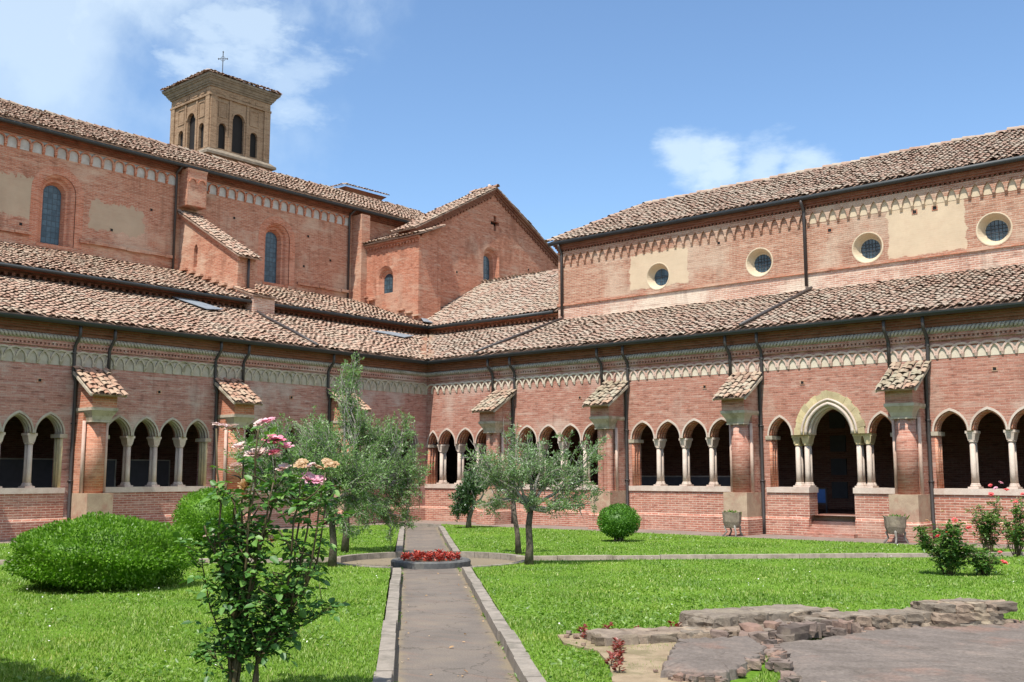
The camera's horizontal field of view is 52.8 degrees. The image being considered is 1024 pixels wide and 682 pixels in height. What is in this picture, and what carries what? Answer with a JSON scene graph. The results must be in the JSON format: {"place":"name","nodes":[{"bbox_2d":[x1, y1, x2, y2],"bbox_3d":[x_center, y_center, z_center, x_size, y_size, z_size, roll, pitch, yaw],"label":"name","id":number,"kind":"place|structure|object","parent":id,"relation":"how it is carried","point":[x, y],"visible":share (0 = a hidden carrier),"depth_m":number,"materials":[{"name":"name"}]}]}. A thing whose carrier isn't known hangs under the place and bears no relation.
{"place":"outdoors","nodes":[
{"label":"outdoors","id":0,"kind":"place"},
{"bbox_2d":[342,557,514,573],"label":"path","id":1,"kind":"structure","parent":0,"point":[387,562],"depth_m":19.69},
{"bbox_2d":[391,556,470,568],"bbox_3d":[-1.513,4.129,19.246,1.490,0.125,1.490,-6,-10,40],"label":"flower bed","id":2,"kind":"object","parent":1,"relation":"on","point":[409,563],"visible":0.75,"depth_m":18.69,"materials":[{"name":"stone"}]},
{"bbox_2d":[401,552,408,559],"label":"begonia plant","id":3,"kind":"object","parent":2,"relation":"on","point":[406,556],"visible":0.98,"depth_m":19.05,"materials":[{"name":"plant"}]},
{"bbox_2d":[410,553,419,560],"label":"begonia plant","id":4,"kind":"object","parent":2,"relation":"on","point":[414,559],"visible":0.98,"depth_m":18.82,"materials":[{"name":"plant"}]},
{"bbox_2d":[412,550,422,558],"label":"begonia plant","id":5,"kind":"object","parent":2,"relation":"on","point":[418,554],"visible":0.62,"depth_m":19.15,"materials":[{"name":"plant"}]},
{"bbox_2d":[423,552,431,561],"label":"begonia plant","id":6,"kind":"object","parent":2,"relation":"on","point":[429,557],"visible":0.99,"depth_m":18.75,"materials":[{"name":"plant"}]},
{"bbox_2d":[434,552,444,561],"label":"begonia plant","id":7,"kind":"object","parent":2,"relation":"on","point":[438,558],"visible":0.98,"depth_m":18.79,"materials":[{"name":"plant"}]},
{"bbox_2d":[445,553,453,560],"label":"begonia plant","id":8,"kind":"object","parent":2,"relation":"on","point":[448,558],"visible":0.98,"depth_m":18.91,"materials":[{"name":"plant"}]},
{"bbox_2d":[453,552,461,560],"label":"begonia plant","id":9,"kind":"object","parent":2,"relation":"on","point":[457,556],"visible":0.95,"depth_m":19.14,"materials":[{"name":"plant"}]},
{"bbox_2d":[395,533,767,681],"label":"weeds","id":10,"kind":"object","parent":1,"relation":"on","point":[515,674],"visible":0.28,"depth_m":12.23,"materials":[{"name":"green plant"}]},
{"bbox_2d":[394,526,518,681],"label":"path","id":11,"kind":"structure","parent":0,"point":[444,619],"depth_m":11.15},
{"bbox_2d":[398,573,511,676],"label":"fallen leaves","id":12,"kind":"object","parent":11,"relation":"on","point":[450,646],"visible":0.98,"depth_m":10.58,"materials":[{"name":"brown plant"}]},
{"bbox_2d":[0,524,1023,681],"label":"lawn","id":13,"kind":"structure","parent":0,"point":[751,674],"depth_m":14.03,"materials":[{"name":"green plant"}]},
{"bbox_2d":[0,510,200,591],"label":"clipped hedge","id":14,"kind":"object","parent":13,"relation":"on","point":[105,551],"visible":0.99,"depth_m":14.11,"materials":[{"name":"green plant"}]},
{"bbox_2d":[171,486,240,545],"bbox_3d":[-6.903,3.975,23.425,1.620,1.370,1.594,-6,-10,40],"label":"topiary ball","id":15,"kind":"object","parent":13,"relation":"on","point":[192,512],"visible":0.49,"depth_m":22.92,"materials":[{"name":"green plant"}]},
{"bbox_2d":[170,417,356,681],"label":"rose bush","id":16,"kind":"object","parent":13,"relation":"on","point":[242,601],"visible":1,"depth_m":7.28,"materials":[{"name":"green plant"}]},
{"bbox_2d":[223,405,398,566],"bbox_3d":[-3.554,2.524,18.052,3.172,2.853,1.343,-1,-7,5],"label":"olive tree","id":17,"kind":"object","parent":13,"relation":"on","point":[367,474],"visible":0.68,"depth_m":17.99,"materials":[{"name":"green plant"}]},
{"bbox_2d":[297,351,434,552],"bbox_3d":[-3.047,2.271,21.348,2.794,4.197,1.294,-1,-7,7],"label":"olive tree","id":18,"kind":"object","parent":13,"relation":"on","point":[352,429],"visible":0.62,"depth_m":21.28,"materials":[{"name":"green plant"}]},
{"bbox_2d":[448,461,489,527],"bbox_3d":[-1.262,4.604,30.947,1.317,2.025,0.964,2,-8,-13],"label":"shrub","id":19,"kind":"object","parent":13,"relation":"on","point":[467,491],"visible":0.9,"depth_m":30.80,"materials":[{"name":"green plant"}]},
{"bbox_2d":[0,538,1013,664],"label":"daisies","id":20,"kind":"object","parent":13,"relation":"on","point":[377,577],"visible":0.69,"depth_m":14.04,"materials":[{"name":"white plant"}]},
{"bbox_2d":[480,414,543,554],"bbox_3d":[-0.051,2.886,20.904,1.468,2.861,0.993,-1,-7,7],"label":"olive tree","id":21,"kind":"object","parent":13,"relation":"on","point":[516,530],"visible":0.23,"depth_m":20.79,"materials":[{"name":"green plant"}]},
{"bbox_2d":[460,424,611,564],"bbox_3d":[0.450,2.712,18.392,2.760,2.569,1.318,0,-7,1],"label":"olive tree","id":22,"kind":"object","parent":13,"relation":"on","point":[510,475],"visible":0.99,"depth_m":18.43,"materials":[{"name":"green plant"}]},
{"bbox_2d":[596,503,641,541],"bbox_3d":[2.535,4.337,24.662,1.120,0.957,1.089,-6,-10,40],"label":"topiary ball","id":23,"kind":"object","parent":13,"relation":"on","point":[621,521],"visible":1,"depth_m":24.39,"materials":[{"name":"green plant"}]},
{"bbox_2d":[558,633,767,681],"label":"soil","id":24,"kind":"structure","parent":13,"relation":"on","point":[650,657],"depth_m":8.89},
{"bbox_2d":[576,623,587,632],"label":"coleus plant","id":25,"kind":"object","parent":24,"relation":"on","point":[579,629],"visible":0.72,"depth_m":10.27,"materials":[{"name":"red plant"}]},
{"bbox_2d":[602,622,613,628],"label":"coleus plant","id":26,"kind":"object","parent":24,"relation":"on","point":[608,626],"visible":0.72,"depth_m":10.37,"materials":[{"name":"red plant"}]},
{"bbox_2d":[603,655,616,665],"bbox_3d":[0.817,2.666,8.566,0.129,0.104,0.118,1,-7,-7],"label":"coleus plant","id":27,"kind":"object","parent":24,"relation":"on","point":[607,659],"visible":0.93,"depth_m":8.56,"materials":[{"name":"red plant"}]},
{"bbox_2d":[609,651,624,660],"bbox_3d":[0.887,2.680,8.720,0.140,0.123,0.152,0,-7,3],"label":"coleus plant","id":28,"kind":"object","parent":24,"relation":"on","point":[620,654],"visible":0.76,"depth_m":8.72,"materials":[{"name":"red plant"}]},
{"bbox_2d":[610,637,624,646],"bbox_3d":[0.972,2.771,9.417,0.136,0.120,0.149,-3,-8,23],"label":"coleus plant","id":29,"kind":"object","parent":24,"relation":"on","point":[616,639],"visible":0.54,"depth_m":9.43,"materials":[{"name":"red plant"}]},
{"bbox_2d":[612,641,624,650],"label":"coleus plant","id":30,"kind":"object","parent":24,"relation":"on","point":[617,646],"visible":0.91,"depth_m":9.19,"materials":[{"name":"red plant"}]},
{"bbox_2d":[611,660,626,671],"bbox_3d":[0.854,2.626,8.274,0.139,0.112,0.127,1,-7,-7],"label":"coleus plant","id":31,"kind":"object","parent":24,"relation":"on","point":[617,665],"visible":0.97,"depth_m":8.28,"materials":[{"name":"red plant"}]},
{"bbox_2d":[668,621,681,626],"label":"coleus plant","id":32,"kind":"object","parent":24,"relation":"on","point":[676,624],"visible":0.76,"depth_m":10.49,"materials":[{"name":"red plant"}]},
{"bbox_2d":[563,597,1023,681],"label":"ruined foundation","id":33,"kind":"object","parent":13,"relation":"on","point":[960,639],"visible":0.99,"depth_m":9.51,"materials":[{"name":"stone paving"},{"name":"rough stone"}]},
{"bbox_2d":[912,510,977,574],"bbox_3d":[6.903,3.248,16.486,0.846,1.079,0.951,3,-8,-23],"label":"rose bush","id":34,"kind":"object","parent":13,"relation":"on","point":[948,550],"visible":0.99,"depth_m":16.39,"materials":[{"name":"green plant"}]},
{"bbox_2d":[964,484,1002,551],"bbox_3d":[9.745,3.663,21.199,0.696,1.455,0.829,-1,-7,11],"label":"rose bush","id":35,"kind":"object","parent":13,"relation":"on","point":[986,530],"visible":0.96,"depth_m":21.15,"materials":[{"name":"green plant"}]},
{"bbox_2d":[962,548,1008,575],"bbox_3d":[7.532,3.541,16.433,0.631,0.531,0.718,-6,-10,40],"label":"rose bush","id":36,"kind":"object","parent":13,"relation":"on","point":[984,564],"visible":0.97,"depth_m":16.37,"materials":[{"name":"green plant"}]},
{"bbox_2d":[989,481,1023,556],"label":"rose bush","id":37,"kind":"object","parent":13,"relation":"on","point":[1014,537],"visible":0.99,"depth_m":20.32,"materials":[{"name":"green plant"}]},
{"bbox_2d":[0,520,1023,549],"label":"pavement","id":38,"kind":"structure","parent":0,"point":[797,537],"depth_m":28.36,"materials":[{"name":"stone paving"}]},
{"bbox_2d":[0,274,429,539],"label":"cloister wing","id":39,"kind":"structure","parent":38,"relation":"on","point":[93,380],"depth_m":29.95,"materials":[{"name":"red brick"}]},
{"bbox_2d":[0,458,52,487],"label":"display board","id":40,"kind":"object","parent":39,"relation":"on","point":[11,472],"visible":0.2,"depth_m":28.95,"materials":[{"name":"fabric"}]},
{"bbox_2d":[106,459,116,486],"bbox_3d":[-12.379,4.250,30.503,0.040,1.520,1.380,-6,-10,40],"label":"display board","id":41,"kind":"object","parent":39,"relation":"on","point":[111,473],"visible":0.24,"depth_m":30.95,"materials":[{"name":"fabric"}]},
{"bbox_2d":[129,459,169,486],"bbox_3d":[-11.207,4.425,31.858,0.040,1.520,1.380,-6,-10,40],"label":"display board","id":42,"kind":"object","parent":39,"relation":"on","point":[139,471],"visible":0.37,"depth_m":31.79,"materials":[{"name":"fabric"}]},
{"bbox_2d":[0,98,427,333],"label":"church nave","id":43,"kind":"structure","parent":39,"relation":"on","point":[86,203],"depth_m":40.30,"materials":[{"name":"brick"}]},
{"bbox_2d":[28,166,83,250],"bbox_3d":[-16.783,-4.861,37.850,0.480,3.050,1.960,-6,-10,40],"label":"window","id":44,"kind":"structure","parent":43,"relation":"in","point":[53,212],"depth_m":38.02,"materials":[{"name":"red brick"}]},
{"bbox_2d":[160,51,281,170],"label":"bell tower","id":45,"kind":"structure","parent":43,"relation":"on","point":[219,114],"depth_m":51.31,"materials":[{"name":"brick"}]},
{"bbox_2d":[257,216,294,287],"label":"window","id":46,"kind":"structure","parent":43,"relation":"in","point":[277,260],"depth_m":45.38,"materials":[{"name":"red brick"}]},
{"bbox_2d":[330,183,388,200],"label":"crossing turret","id":47,"kind":"object","parent":43,"relation":"on","point":[361,192],"visible":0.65,"depth_m":58.38,"materials":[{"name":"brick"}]},
{"bbox_2d":[362,184,557,321],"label":"transept","id":48,"kind":"structure","parent":43,"relation":"attached to","point":[428,264],"depth_m":47.91,"materials":[{"name":"brick"}]},
{"bbox_2d":[376,266,392,294],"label":"window","id":49,"kind":"structure","parent":48,"relation":"in","point":[384,281],"depth_m":47.41,"materials":[{"name":"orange brick"}]},
{"bbox_2d":[483,247,498,279],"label":"window","id":50,"kind":"structure","parent":48,"relation":"in","point":[490,256],"depth_m":50.22,"materials":[{"name":"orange brick"}]},
{"bbox_2d":[418,264,1023,543],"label":"cloister wing","id":51,"kind":"structure","parent":38,"relation":"on","point":[917,382],"depth_m":29.44,"materials":[{"name":"red brick"}]},
{"bbox_2d":[421,268,558,333],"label":"sacristy","id":52,"kind":"structure","parent":51,"relation":"on","point":[519,299],"depth_m":44.16,"materials":[{"name":"tile"}]},
{"bbox_2d":[544,125,1023,319],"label":"dormitory","id":53,"kind":"structure","parent":51,"relation":"on","point":[952,205],"depth_m":34.04,"materials":[{"name":"brick"}]},
{"bbox_2d":[646,262,669,289],"bbox_3d":[5.351,-2.323,37.322,1.010,1.010,0.302,-6,-10,40],"label":"round window","id":54,"kind":"structure","parent":53,"relation":"in","point":[658,274],"depth_m":37.43,"materials":[{"name":"paint"}]},
{"bbox_2d":[746,247,772,276],"bbox_3d":[8.387,-2.626,34.735,1.010,1.010,0.302,-6,-10,40],"label":"round window","id":55,"kind":"structure","parent":53,"relation":"in","point":[759,261],"depth_m":34.84,"materials":[{"name":"paint"}]},
{"bbox_2d":[852,232,882,262],"bbox_3d":[11.195,-2.904,32.342,1.010,1.010,0.302,-6,-10,40],"label":"round window","id":56,"kind":"structure","parent":53,"relation":"in","point":[867,247],"depth_m":32.43,"materials":[{"name":"paint"}]},
{"bbox_2d":[976,212,1012,245],"bbox_3d":[14.026,-3.224,29.934,1.010,1.010,0.302,-6,-10,40],"label":"round window","id":57,"kind":"structure","parent":53,"relation":"in","point":[994,228],"depth_m":30.01,"materials":[{"name":"paint"}]},
{"bbox_2d":[817,488,827,512],"bbox_3d":[8.473,4.481,29.044,0.830,0.690,0.040,-6,-10,40],"label":"display board","id":58,"kind":"object","parent":51,"relation":"on","point":[822,495],"visible":0.41,"depth_m":28.85,"materials":[{"name":"metal"}]},
{"bbox_2d":[722,509,742,536],"bbox_3d":[5.804,4.784,27.135,0.541,0.726,0.522,-3,-8,23],"label":"planter","id":59,"kind":"object","parent":38,"relation":"on","point":[731,519],"visible":1,"depth_m":26.97,"materials":[{"name":"grey stone"}]},
{"bbox_2d":[882,513,909,543],"bbox_3d":[9.101,4.439,24.448,0.525,0.725,0.556,6,-9,-39],"label":"planter","id":60,"kind":"object","parent":38,"relation":"on","point":[895,525],"visible":0.98,"depth_m":24.29,"materials":[{"name":"grey stone"}]},
{"bbox_2d":[0,0,1023,252],"label":"sky","id":61,"kind":"structure","parent":0,"point":[581,112],"materials":[{"name":"blue"}]},
{"bbox_2d":[642,476,730,485],"bbox_3d":[5.671,4.792,32.756,4.280,1.020,0.040,-6,-10,40],"label":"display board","id":62,"kind":"object","parent":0,"point":[678,480],"visible":0.06,"depth_m":32.98,"materials":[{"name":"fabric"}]},
{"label":"ground","id":63,"kind":"structure","parent":0,"visible":0},
{"bbox_2d":[1,523,519,543],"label":"kerb","id":64,"kind":"structure","parent":63,"relation":"on","point":[425,525],"depth_m":33.38,"materials":[{"name":"stone"}]},
{"bbox_2d":[0,526,1023,681],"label":"kerb","id":65,"kind":"structure","parent":63,"relation":"on","point":[524,667],"depth_m":16.01,"materials":[{"name":"stone"}]}
]}

